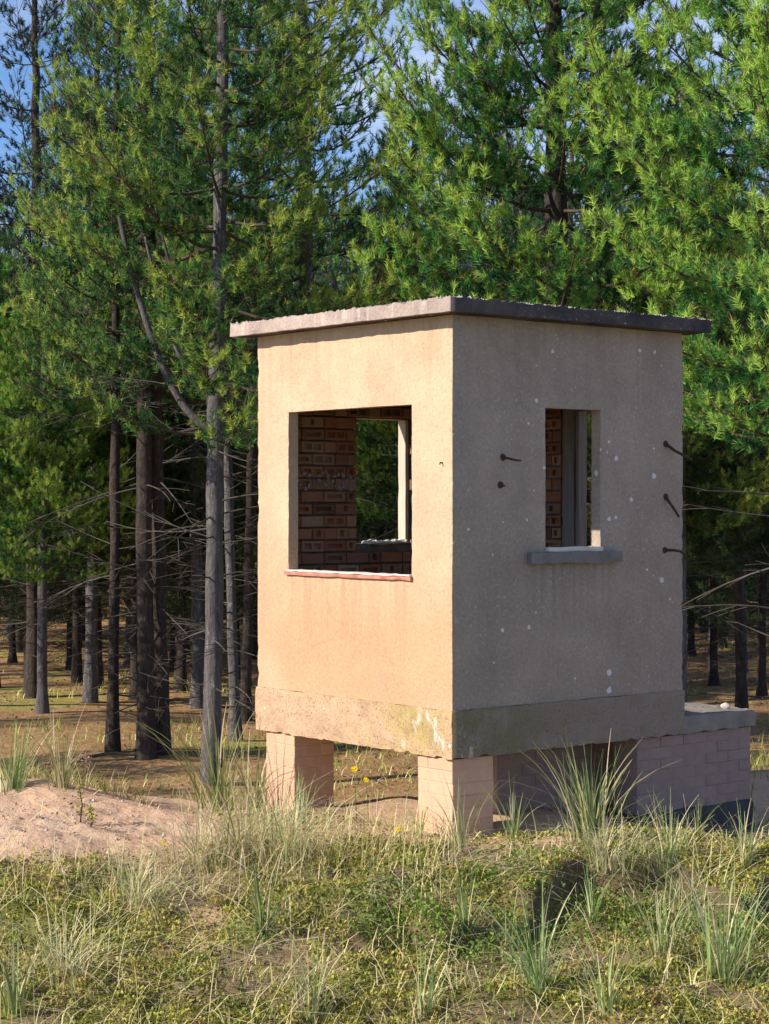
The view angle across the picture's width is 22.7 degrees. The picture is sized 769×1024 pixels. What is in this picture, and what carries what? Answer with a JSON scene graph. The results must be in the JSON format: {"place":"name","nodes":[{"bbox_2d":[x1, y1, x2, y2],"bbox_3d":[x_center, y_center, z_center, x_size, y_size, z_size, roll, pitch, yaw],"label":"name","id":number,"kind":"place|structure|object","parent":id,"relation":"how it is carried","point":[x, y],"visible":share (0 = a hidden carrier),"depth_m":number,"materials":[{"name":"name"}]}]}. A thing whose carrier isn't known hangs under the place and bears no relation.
{"place":"outdoors","nodes":[
{"label":"outdoors","id":0,"kind":"place"},
{"bbox_2d":[0,589,768,1023],"bbox_3d":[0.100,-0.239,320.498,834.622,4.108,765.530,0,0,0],"label":"ground","id":1,"kind":"structure","parent":0,"point":[36,833],"depth_m":10.86,"materials":[{"name":"sand"}]},
{"bbox_2d":[0,536,23,648],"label":"pine tree","id":2,"kind":"object","parent":1,"relation":"on","point":[1,600],"visible":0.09,"depth_m":35.55,"materials":[{"name":"green plant"}]},
{"bbox_2d":[0,217,31,637],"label":"pine tree","id":3,"kind":"object","parent":1,"relation":"on","point":[6,631],"visible":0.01,"depth_m":43.27,"materials":[{"name":"green plant"}]},
{"bbox_2d":[0,227,47,637],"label":"pine tree","id":4,"kind":"object","parent":1,"relation":"on","point":[23,256],"visible":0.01,"depth_m":39.90,"materials":[{"name":"green plant"}]},
{"bbox_2d":[0,713,63,794],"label":"marram clump","id":5,"kind":"object","parent":1,"relation":"on","point":[16,781],"visible":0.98,"depth_m":12.25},
{"bbox_2d":[0,437,66,662],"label":"pine tree","id":6,"kind":"object","parent":1,"relation":"on","point":[12,657],"visible":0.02,"depth_m":37.14,"materials":[{"name":"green plant"}]},
{"bbox_2d":[0,219,67,627],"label":"pine tree","id":7,"kind":"object","parent":1,"relation":"on","point":[3,272],"visible":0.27,"depth_m":27.67,"materials":[{"name":"green plant"}]},
{"bbox_2d":[0,923,71,1016],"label":"marram clump","id":8,"kind":"object","parent":1,"relation":"on","point":[14,1001],"visible":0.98,"depth_m":9.10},
{"bbox_2d":[0,404,84,677],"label":"pine tree","id":9,"kind":"object","parent":1,"relation":"on","point":[17,608],"visible":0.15,"depth_m":34.10,"materials":[{"name":"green plant"}]},
{"bbox_2d":[0,264,85,687],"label":"pine tree","id":10,"kind":"object","parent":1,"relation":"on","point":[7,317],"visible":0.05,"depth_m":31.94,"materials":[{"name":"green plant"}]},
{"bbox_2d":[1,257,85,652],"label":"pine tree","id":11,"kind":"object","parent":1,"relation":"on","point":[17,645],"depth_m":40.01,"materials":[{"name":"green plant"}]},
{"bbox_2d":[1,547,85,634],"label":"pine tree","id":12,"kind":"object","parent":1,"relation":"on","point":[48,595],"depth_m":38.25,"materials":[{"name":"green plant"}]},
{"bbox_2d":[0,672,107,675],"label":"fallen branch","id":13,"kind":"object","parent":1,"relation":"on","point":[1,674],"visible":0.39,"depth_m":34.02,"materials":[{"name":"brown wood"}]},
{"bbox_2d":[0,0,129,698],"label":"pine tree","id":14,"kind":"object","parent":1,"relation":"on","point":[30,668],"visible":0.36,"depth_m":29.82,"materials":[{"name":"green plant"}]},
{"bbox_2d":[8,412,123,669],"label":"pine tree","id":15,"kind":"object","parent":1,"relation":"on","point":[68,659],"visible":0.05,"depth_m":35.99,"materials":[{"name":"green plant"}]},
{"bbox_2d":[0,265,135,713],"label":"pine tree","id":16,"kind":"object","parent":1,"relation":"on","point":[43,484],"visible":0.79,"depth_m":26.69,"materials":[{"name":"green plant"}]},
{"bbox_2d":[0,90,138,682],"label":"pine tree","id":17,"kind":"object","parent":1,"relation":"on","point":[76,672],"visible":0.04,"depth_m":32.97,"materials":[{"name":"green plant"}]},
{"bbox_2d":[7,706,136,791],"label":"marram clump","id":18,"kind":"object","parent":1,"relation":"on","point":[65,777],"visible":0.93,"depth_m":12.28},
{"bbox_2d":[70,784,87,821],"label":"leafy weed","id":19,"kind":"object","parent":1,"relation":"on","point":[80,795],"visible":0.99,"depth_m":11.40,"materials":[{"name":"brown plant"}]},
{"bbox_2d":[80,752,92,787],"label":"dried flower","id":20,"kind":"object","parent":1,"relation":"on","point":[86,758],"visible":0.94,"depth_m":12.51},
{"bbox_2d":[84,804,96,826],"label":"leafy weed","id":21,"kind":"object","parent":1,"relation":"on","point":[91,816],"visible":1,"depth_m":11.30,"materials":[{"name":"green plant"}]},
{"bbox_2d":[0,889,182,1009],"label":"marram clump","id":22,"kind":"object","parent":1,"relation":"on","point":[57,954],"visible":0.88,"depth_m":9.55,"materials":[{"name":"plant"}]},
{"bbox_2d":[81,451,120,639],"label":"pine tree","id":23,"kind":"object","parent":1,"relation":"on","point":[83,629],"depth_m":42.86,"materials":[{"name":"brown plant"}]},
{"bbox_2d":[2,0,204,688],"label":"pine tree","id":24,"kind":"object","parent":1,"relation":"on","point":[100,674],"visible":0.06,"depth_m":31.66,"materials":[{"name":"green plant"}]},
{"bbox_2d":[6,161,206,703],"bbox_3d":[-4.345,-1.100,29.056,3.335,8.548,3.474,0,0,31],"label":"pine tree","id":25,"kind":"object","parent":1,"relation":"on","point":[90,679],"visible":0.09,"depth_m":28.88,"materials":[{"name":"green plant"}]},
{"bbox_2d":[52,76,183,667],"bbox_3d":[-4.617,-2.507,36.700,3.502,11.804,4.024,0,0,-17],"label":"pine tree","id":26,"kind":"object","parent":1,"relation":"on","point":[127,644],"visible":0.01,"depth_m":36.92,"materials":[{"name":"brown plant"}]},
{"bbox_2d":[80,749,165,759],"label":"fallen branch","id":27,"kind":"object","parent":1,"relation":"on","point":[108,753],"visible":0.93,"depth_m":22.50,"materials":[{"name":"brown wood"}]},
{"bbox_2d":[0,0,252,751],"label":"pine tree","id":28,"kind":"object","parent":1,"relation":"on","point":[113,737],"visible":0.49,"depth_m":22.76,"materials":[{"name":"green plant"}]},
{"bbox_2d":[51,280,206,700],"bbox_3d":[-3.916,-0.273,29.582,2.761,6.794,2.651,0,0,18],"label":"pine tree","id":29,"kind":"object","parent":1,"relation":"on","point":[131,553],"visible":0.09,"depth_m":29.37,"materials":[{"name":"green plant"}]},
{"bbox_2d":[3,0,256,760],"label":"pine tree","id":30,"kind":"object","parent":1,"relation":"on","point":[145,746],"visible":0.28,"depth_m":22.55,"materials":[{"name":"green plant"}]},
{"bbox_2d":[80,545,188,640],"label":"pine tree","id":31,"kind":"object","parent":1,"relation":"on","point":[120,589],"visible":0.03,"depth_m":38.60,"materials":[{"name":"brown plant"}]},
{"bbox_2d":[43,838,239,927],"bbox_3d":[-1.339,1.984,10.409,1.198,0.482,1.205,5,1,-32],"label":"marram clump","id":32,"kind":"object","parent":1,"relation":"on","point":[137,898],"visible":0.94,"depth_m":10.35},
{"bbox_2d":[0,0,294,755],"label":"pine tree","id":33,"kind":"object","parent":1,"relation":"on","point":[160,613],"visible":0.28,"depth_m":22.77,"materials":[{"name":"green plant"}]},
{"bbox_2d":[0,778,318,882],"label":"sand pebbles","id":34,"kind":"object","parent":1,"relation":"on","point":[116,838],"visible":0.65,"depth_m":11.45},
{"bbox_2d":[150,774,174,793],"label":"marram clump","id":35,"kind":"object","parent":1,"relation":"on","point":[160,787],"visible":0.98,"depth_m":19.86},
{"bbox_2d":[77,368,257,691],"bbox_3d":[-3.412,-0.014,31.270,3.303,6.369,3.216,0,0,-12],"label":"pine tree","id":36,"kind":"object","parent":1,"relation":"on","point":[179,609],"visible":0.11,"depth_m":31.20,"materials":[{"name":"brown plant"}]},
{"bbox_2d":[82,172,267,708],"bbox_3d":[-2.903,-0.967,28.532,3.385,8.328,3.249,0,0,-16],"label":"pine tree","id":37,"kind":"object","parent":1,"relation":"on","point":[194,470],"visible":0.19,"depth_m":28.37,"materials":[{"name":"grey plant"}]},
{"bbox_2d":[119,553,243,671],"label":"pine tree","id":38,"kind":"object","parent":1,"relation":"on","point":[171,654],"visible":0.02,"depth_m":35.60,"materials":[{"name":"brown plant"}]},
{"bbox_2d":[121,540,243,655],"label":"pine tree","id":39,"kind":"object","parent":1,"relation":"on","point":[189,652],"visible":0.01,"depth_m":39.82,"materials":[{"name":"brown plant"}]},
{"bbox_2d":[124,311,257,678],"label":"pine tree","id":40,"kind":"object","parent":1,"relation":"on","point":[177,577],"depth_m":33.94,"materials":[{"name":"brown plant"}]},
{"bbox_2d":[71,782,321,882],"bbox_3d":[-1.066,1.865,10.903,1.464,0.589,1.473,-4,-2,-25],"label":"marram clump","id":41,"kind":"object","parent":1,"relation":"on","point":[202,853],"visible":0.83,"depth_m":10.88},
{"bbox_2d":[131,699,275,811],"bbox_3d":[-1.194,1.632,12.704,1.111,0.830,1.394,-5,2,11],"label":"marram clump","id":42,"kind":"object","parent":1,"relation":"on","point":[220,776],"visible":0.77,"depth_m":12.76,"materials":[{"name":"plant"}]},
{"bbox_2d":[166,353,257,684],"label":"pine tree","id":43,"kind":"object","parent":1,"relation":"on","point":[238,583],"visible":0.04,"depth_m":32.82,"materials":[{"name":"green plant"}]},
{"bbox_2d":[2,0,435,785],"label":"pine tree","id":44,"kind":"object","parent":1,"relation":"on","point":[298,80],"visible":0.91,"depth_m":20.08,"materials":[{"name":"green plant"}]},
{"bbox_2d":[104,0,364,741],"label":"pine tree","id":45,"kind":"object","parent":1,"relation":"on","point":[231,612],"visible":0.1,"depth_m":24.43,"materials":[{"name":"grey plant"}]},
{"bbox_2d":[126,766,347,907],"bbox_3d":[-0.824,1.763,10.953,1.419,0.653,1.682,0,0,16],"label":"marram clump","id":46,"kind":"object","parent":1,"relation":"on","point":[240,849],"visible":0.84,"depth_m":10.95,"materials":[{"name":"plant"}]},
{"bbox_2d":[223,373,257,658],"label":"pine tree","id":47,"kind":"object","parent":1,"relation":"on","point":[255,644],"depth_m":38.69,"materials":[{"name":"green plant"}]},
{"bbox_2d":[198,716,290,808],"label":"marram clump","id":48,"kind":"object","parent":1,"relation":"on","point":[257,784],"visible":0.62,"depth_m":13.07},
{"bbox_2d":[123,0,378,721],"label":"pine tree","id":49,"kind":"object","parent":1,"relation":"on","point":[246,673],"visible":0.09,"depth_m":26.98,"materials":[{"name":"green plant"}]},
{"bbox_2d":[233,184,294,621],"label":"pine tree","id":50,"kind":"object","parent":1,"relation":"on","point":[261,252],"visible":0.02,"depth_m":40.48,"materials":[{"name":"green plant"}]},
{"bbox_2d":[225,843,318,937],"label":"marram clump","id":51,"kind":"object","parent":1,"relation":"on","point":[260,922],"visible":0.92,"depth_m":9.93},
{"bbox_2d":[179,777,391,901],"bbox_3d":[-0.554,1.788,10.939,1.249,0.580,1.479,0,0,26],"label":"marram clump","id":52,"kind":"object","parent":1,"relation":"on","point":[293,842],"visible":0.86,"depth_m":10.96,"materials":[{"name":"plant"}]},
{"bbox_2d":[128,0,447,633],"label":"pine tree","id":53,"kind":"object","parent":1,"relation":"on","point":[306,259],"visible":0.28,"depth_m":23.13,"materials":[{"name":"green plant"}]},
{"bbox_2d":[241,198,351,620],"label":"pine tree","id":54,"kind":"object","parent":1,"relation":"on","point":[295,277],"visible":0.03,"depth_m":36.53,"materials":[{"name":"green plant"}]},
{"bbox_2d":[274,769,327,823],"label":"marram clump","id":55,"kind":"object","parent":1,"relation":"on","point":[302,807],"visible":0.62,"depth_m":11.79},
{"bbox_2d":[234,187,398,614],"bbox_3d":[-0.733,-1.056,31.106,4.324,8.563,4.440,0,0,21],"label":"pine tree","id":56,"kind":"object","parent":1,"relation":"on","point":[358,515],"visible":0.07,"depth_m":30.79,"materials":[{"name":"green plant"}]},
{"bbox_2d":[237,924,395,1023],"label":"marram clump","id":57,"kind":"object","parent":1,"relation":"on","point":[315,1002],"visible":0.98,"depth_m":9.11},
{"bbox_2d":[313,216,381,527],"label":"pine tree","id":58,"kind":"object","parent":1,"relation":"on","point":[338,278],"visible":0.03,"depth_m":39.15,"materials":[{"name":"green plant"}]},
{"bbox_2d":[317,202,397,542],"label":"pine tree","id":59,"kind":"object","parent":1,"relation":"on","point":[348,258],"visible":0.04,"depth_m":34.92,"materials":[{"name":"green plant"}]},
{"bbox_2d":[358,435,397,540],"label":"pine tree","id":60,"kind":"object","parent":1,"relation":"on","point":[381,530],"depth_m":42.53,"materials":[{"name":"green plant"}]},
{"bbox_2d":[0,800,768,1023],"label":"moss","id":61,"kind":"object","parent":1,"relation":"on","point":[370,993],"visible":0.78,"depth_m":9.81,"materials":[{"name":"plant"}]},
{"bbox_2d":[0,829,768,1023],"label":"creeping herbs","id":62,"kind":"object","parent":1,"relation":"on","point":[451,916],"visible":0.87,"depth_m":10.22,"materials":[{"name":"green plant"}]},
{"bbox_2d":[0,786,768,1023],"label":"fallen straw","id":63,"kind":"object","parent":1,"relation":"on","point":[517,887],"visible":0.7,"depth_m":10.00,"materials":[{"name":"beige plant"}]},
{"bbox_2d":[0,766,768,1023],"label":"dry bents","id":64,"kind":"object","parent":1,"relation":"on","point":[342,837],"visible":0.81,"depth_m":10.70,"materials":[{"name":"beige plant"}]},
{"bbox_2d":[0,628,768,799],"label":"woodland grass","id":65,"kind":"structure","parent":1,"relation":"on","point":[346,767],"depth_m":24.18,"materials":[{"name":"plant"}]},
{"bbox_2d":[360,189,408,539],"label":"pine tree","id":66,"kind":"object","parent":1,"relation":"on","point":[401,299],"visible":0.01,"depth_m":47.85,"materials":[{"name":"green plant"}]},
{"bbox_2d":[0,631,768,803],"bbox_3d":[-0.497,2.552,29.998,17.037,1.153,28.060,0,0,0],"label":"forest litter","id":67,"kind":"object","parent":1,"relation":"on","point":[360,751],"visible":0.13,"depth_m":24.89,"materials":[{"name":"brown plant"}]},
{"bbox_2d":[333,89,505,542],"bbox_3d":[0.423,-1.198,25.005,3.117,8.736,2.947,0,0,-1],"label":"pine tree","id":68,"kind":"object","parent":1,"relation":"on","point":[376,460],"visible":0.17,"depth_m":24.61,"materials":[{"name":"green plant"}]},
{"bbox_2d":[396,791,442,837],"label":"marram clump","id":69,"kind":"object","parent":1,"relation":"on","point":[421,826],"visible":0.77,"depth_m":11.53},
{"bbox_2d":[382,929,486,1019],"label":"marram clump","id":70,"kind":"object","parent":1,"relation":"on","point":[430,1002],"visible":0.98,"depth_m":9.14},
{"bbox_2d":[380,768,513,857],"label":"marram clump","id":71,"kind":"object","parent":1,"relation":"on","point":[459,828],"visible":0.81,"depth_m":11.17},
{"bbox_2d":[417,230,484,292],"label":"pine tree","id":72,"kind":"object","parent":1,"relation":"on","point":[458,267],"visible":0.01,"depth_m":37.06,"materials":[{"name":"green plant"}]},
{"bbox_2d":[425,847,519,939],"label":"marram clump","id":73,"kind":"object","parent":1,"relation":"on","point":[462,917],"visible":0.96,"depth_m":10.08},
{"bbox_2d":[406,118,543,301],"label":"pine tree","id":74,"kind":"object","parent":1,"relation":"on","point":[464,262],"visible":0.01,"depth_m":40.05,"materials":[{"name":"green plant"}]},
{"bbox_2d":[230,295,754,841],"bbox_3d":[0.809,0.585,13.113,2.940,3.774,2.322,0,0,-39],"label":"watch hut","id":75,"kind":"object","parent":1,"relation":"on","point":[490,617],"visible":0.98,"depth_m":12.32,"materials":[{"name":"paint"}]},
{"bbox_2d":[472,779,553,841],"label":"marram clump","id":76,"kind":"object","parent":1,"relation":"on","point":[512,829],"visible":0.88,"depth_m":11.43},
{"bbox_2d":[459,115,589,524],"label":"pine tree","id":77,"kind":"object","parent":1,"relation":"on","point":[510,140],"visible":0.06,"depth_m":31.75,"materials":[{"name":"green plant"}]},
{"bbox_2d":[462,879,618,996],"bbox_3d":[0.698,2.101,9.487,0.812,0.606,1.019,-5,-5,38],"label":"marram clump","id":78,"kind":"object","parent":1,"relation":"on","point":[540,969],"visible":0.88,"depth_m":9.49,"materials":[{"name":"plant"}]},
{"bbox_2d":[506,177,587,531],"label":"pine tree","id":79,"kind":"object","parent":1,"relation":"on","point":[527,212],"visible":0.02,"depth_m":38.50,"materials":[{"name":"green plant"}]},
{"bbox_2d":[346,0,768,535],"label":"pine tree","id":80,"kind":"object","parent":1,"relation":"on","point":[491,97],"visible":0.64,"depth_m":18.83,"materials":[{"name":"green plant"}]},
{"bbox_2d":[528,143,617,450],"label":"pine tree","id":81,"kind":"object","parent":1,"relation":"on","point":[570,219],"visible":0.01,"depth_m":34.31,"materials":[{"name":"green plant"}]},
{"bbox_2d":[488,726,669,842],"bbox_3d":[1.241,1.598,11.354,1.026,0.699,1.035,-4,2,-43],"label":"marram clump","id":82,"kind":"object","parent":1,"relation":"on","point":[583,811],"visible":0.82,"depth_m":11.24,"materials":[{"name":"plant"}]},
{"bbox_2d":[544,860,623,925],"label":"marram clump","id":83,"kind":"object","parent":1,"relation":"on","point":[590,912],"visible":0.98,"depth_m":10.39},
{"bbox_2d":[567,158,637,545],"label":"pine tree","id":84,"kind":"object","parent":1,"relation":"on","point":[575,218],"visible":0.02,"depth_m":28.82,"materials":[{"name":"green plant"}]},
{"bbox_2d":[538,98,672,528],"bbox_3d":[4.794,-2.688,39.784,3.599,11.860,3.598,0,0,-37],"label":"pine tree","id":85,"kind":"object","parent":1,"relation":"on","point":[595,230],"visible":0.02,"depth_m":39.51,"materials":[{"name":"green plant"}]},
{"bbox_2d":[537,923,675,1020],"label":"marram clump","id":86,"kind":"object","parent":1,"relation":"on","point":[610,991],"visible":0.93,"depth_m":9.23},
{"bbox_2d":[519,794,716,887],"bbox_3d":[1.302,1.839,10.873,1.356,0.530,1.129,0,0,41],"label":"marram clump","id":87,"kind":"object","parent":1,"relation":"on","point":[604,865],"visible":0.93,"depth_m":10.81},
{"bbox_2d":[611,864,719,965],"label":"marram clump","id":88,"kind":"object","parent":1,"relation":"on","point":[659,926],"visible":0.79,"depth_m":9.86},
{"bbox_2d":[569,0,768,636],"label":"pine tree","id":89,"kind":"object","parent":1,"relation":"on","point":[751,63],"visible":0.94,"depth_m":17.26,"materials":[{"name":"green plant"}]},
{"bbox_2d":[573,55,768,701],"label":"pine tree","id":90,"kind":"object","parent":1,"relation":"on","point":[722,522],"visible":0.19,"depth_m":25.18,"materials":[{"name":"green plant"}]},
{"bbox_2d":[574,823,768,933],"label":"marram clump","id":91,"kind":"object","parent":1,"relation":"on","point":[679,895],"visible":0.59,"depth_m":10.66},
{"bbox_2d":[628,786,728,869],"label":"marram clump","id":92,"kind":"object","parent":1,"relation":"on","point":[669,850],"visible":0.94,"depth_m":11.00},
{"bbox_2d":[664,798,720,840],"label":"marram clump","id":93,"kind":"object","parent":1,"relation":"on","point":[697,824],"visible":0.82,"depth_m":11.45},
{"bbox_2d":[686,219,708,632],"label":"pine tree","id":94,"kind":"object","parent":1,"relation":"on","point":[704,630],"depth_m":43.70,"materials":[{"name":"green plant"}]},
{"bbox_2d":[685,439,732,655],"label":"pine tree","id":95,"kind":"object","parent":1,"relation":"on","point":[691,639],"visible":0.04,"depth_m":38.12,"materials":[{"name":"green plant"}]},
{"bbox_2d":[651,849,768,989],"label":"marram clump","id":96,"kind":"object","parent":1,"relation":"on","point":[722,968],"visible":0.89,"depth_m":9.65,"materials":[{"name":"plant"}]},
{"bbox_2d":[660,126,768,668],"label":"pine tree","id":97,"kind":"object","parent":1,"relation":"on","point":[708,662],"visible":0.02,"depth_m":35.94,"materials":[{"name":"green plant"}]},
{"bbox_2d":[686,503,758,647],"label":"pine tree","id":98,"kind":"object","parent":1,"relation":"on","point":[721,635],"visible":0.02,"depth_m":39.42,"materials":[{"name":"green plant"}]},
{"bbox_2d":[685,196,768,708],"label":"pine tree","id":99,"kind":"object","parent":1,"relation":"on","point":[739,544],"visible":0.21,"depth_m":26.89,"materials":[{"name":"green plant"}]},
{"bbox_2d":[685,383,768,685],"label":"pine tree","id":100,"kind":"object","parent":1,"relation":"on","point":[713,679],"visible":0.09,"depth_m":32.63,"materials":[{"name":"green plant"}]},
{"bbox_2d":[686,353,768,695],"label":"pine tree","id":101,"kind":"object","parent":1,"relation":"on","point":[762,586],"visible":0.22,"depth_m":30.10,"materials":[{"name":"green plant"}]},
{"bbox_2d":[687,692,768,697],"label":"fallen branch","id":102,"kind":"object","parent":1,"relation":"on","point":[709,693],"visible":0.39,"depth_m":30.12,"materials":[{"name":"brown wood"}]},
{"bbox_2d":[687,195,768,672],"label":"pine tree","id":103,"kind":"object","parent":1,"relation":"on","point":[744,571],"visible":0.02,"depth_m":35.00,"materials":[{"name":"green plant"}]},
{"bbox_2d":[704,169,768,666],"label":"pine tree","id":104,"kind":"object","parent":1,"relation":"on","point":[760,187],"visible":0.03,"depth_m":31.85,"materials":[{"name":"green plant"}]},
{"bbox_2d":[706,449,768,633],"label":"pine tree","id":105,"kind":"object","parent":1,"relation":"on","point":[745,584],"visible":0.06,"depth_m":33.08,"materials":[{"name":"green plant"}]},
{"bbox_2d":[711,801,768,868],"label":"marram clump","id":106,"kind":"object","parent":1,"relation":"on","point":[750,856],"visible":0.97,"depth_m":10.93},
{"bbox_2d":[0,787,768,1023],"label":"short grass","id":107,"kind":"structure","parent":0,"point":[383,973],"depth_m":9.95,"materials":[{"name":"plant"}]},
{"bbox_2d":[0,0,768,292],"label":"sky","id":108,"kind":"structure","parent":0,"point":[418,54],"materials":[{"name":"blue"}]},
{"bbox_2d":[1,745,768,833],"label":"back slope grass","id":109,"kind":"structure","parent":0,"point":[754,763],"depth_m":13.27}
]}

